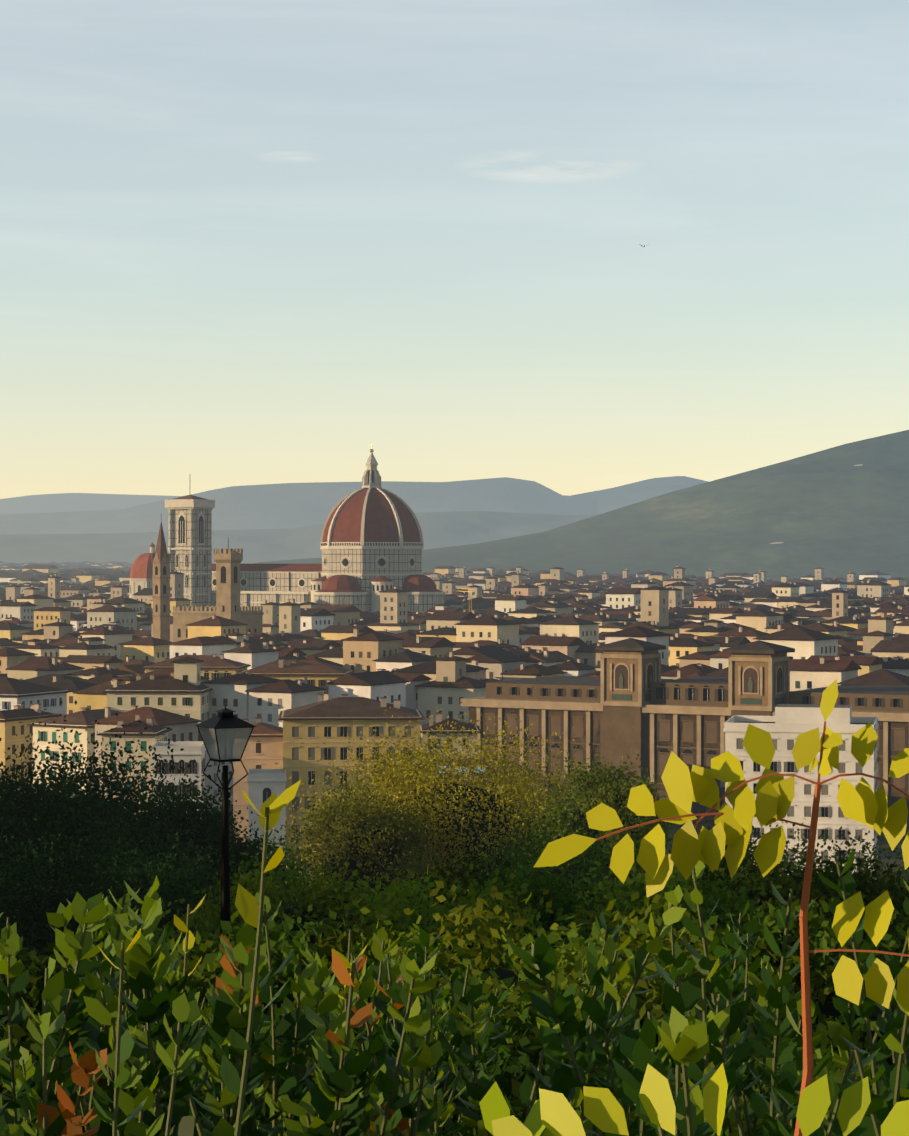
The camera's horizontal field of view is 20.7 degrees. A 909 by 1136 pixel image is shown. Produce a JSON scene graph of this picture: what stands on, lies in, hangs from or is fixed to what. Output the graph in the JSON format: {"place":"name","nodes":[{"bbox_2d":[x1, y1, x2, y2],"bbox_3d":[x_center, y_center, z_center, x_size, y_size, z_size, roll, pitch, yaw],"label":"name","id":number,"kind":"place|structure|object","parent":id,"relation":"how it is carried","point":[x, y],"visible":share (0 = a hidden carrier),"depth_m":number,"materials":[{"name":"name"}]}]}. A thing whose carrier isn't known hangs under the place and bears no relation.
{"place":"outdoors","nodes":[
{"label":"outdoors","id":0,"kind":"place"},
{"bbox_2d":[0,493,180,513],"bbox_3d":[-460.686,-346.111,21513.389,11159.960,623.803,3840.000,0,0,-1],"label":"hill","id":1,"kind":"structure","parent":0,"point":[59,502],"depth_m":21100.29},
{"bbox_2d":[0,511,595,563],"bbox_3d":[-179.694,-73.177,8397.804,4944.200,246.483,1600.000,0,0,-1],"label":"hill","id":2,"kind":"structure","parent":0,"point":[447,529],"depth_m":8114.34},
{"bbox_2d":[0,476,708,533],"bbox_3d":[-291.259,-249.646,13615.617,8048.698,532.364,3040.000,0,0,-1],"label":"hill","id":3,"kind":"structure","parent":0,"point":[276,506],"depth_m":13262.65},
{"bbox_2d":[0,680,908,1135],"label":"bush","id":4,"kind":"object","parent":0,"point":[642,1082],"depth_m":4.54,"materials":[{"name":"green plant"}]},
{"bbox_2d":[0,0,908,498],"label":"sky","id":5,"kind":"structure","parent":0,"point":[243,242],"materials":[{"name":"blue"}]},
{"bbox_2d":[23,818,908,885],"bbox_3d":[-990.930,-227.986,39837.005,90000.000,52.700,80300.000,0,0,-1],"label":"ground","id":6,"kind":"structure","parent":0,"point":[674,830],"depth_m":454.37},
{"bbox_2d":[194,705,255,951],"bbox_3d":[-3.490,4.590,37.928,0.720,4.999,0.720,0,0,-30],"label":"street lamp","id":7,"kind":"object","parent":6,"relation":"on","point":[225,733],"visible":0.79,"depth_m":37.84,"materials":[{"name":"black metal"}]},
{"bbox_2d":[128,521,474,641],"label":"monument towers","id":8,"kind":"structure","parent":6,"relation":"on","point":[149,579],"depth_m":1024.69,"materials":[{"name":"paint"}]},
{"bbox_2d":[165,444,444,612],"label":"cathedral","id":9,"kind":"structure","parent":6,"relation":"on","point":[371,542],"depth_m":1331.52,"materials":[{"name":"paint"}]},
{"bbox_2d":[0,774,730,974],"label":"bushes","id":10,"kind":"object","parent":6,"relation":"on","point":[352,865],"visible":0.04,"depth_m":106.38,"materials":[{"name":"plant"}]},
{"bbox_2d":[0,696,908,995],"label":"trees","id":11,"kind":"object","parent":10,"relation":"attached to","point":[38,808],"visible":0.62,"depth_m":85.35,"materials":[{"name":"green plant"}]},
{"bbox_2d":[0,654,878,879],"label":"buildings","id":12,"kind":"structure","parent":6,"relation":"on","point":[182,689],"depth_m":442.30,"materials":[{"name":"paint"}]},
{"bbox_2d":[0,831,908,1135],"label":"hedge","id":13,"kind":"object","parent":6,"relation":"on","point":[476,907],"depth_m":16.57,"materials":[{"name":"green plant"}]},
{"bbox_2d":[0,561,908,816],"bbox_3d":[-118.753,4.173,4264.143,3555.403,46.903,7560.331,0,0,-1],"label":"city buildings","id":14,"kind":"structure","parent":6,"relation":"on","point":[81,631],"depth_m":863.56,"materials":[{"name":"paint"}]},
{"bbox_2d":[461,638,908,837],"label":"library","id":15,"kind":"structure","parent":6,"relation":"on","point":[632,700],"depth_m":499.63,"materials":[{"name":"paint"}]},
{"bbox_2d":[256,430,908,580],"bbox_3d":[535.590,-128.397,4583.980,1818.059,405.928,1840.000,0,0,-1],"label":"hill","id":16,"kind":"structure","parent":0,"point":[842,511],"depth_m":4191.36,"materials":[{"name":"green plant"}]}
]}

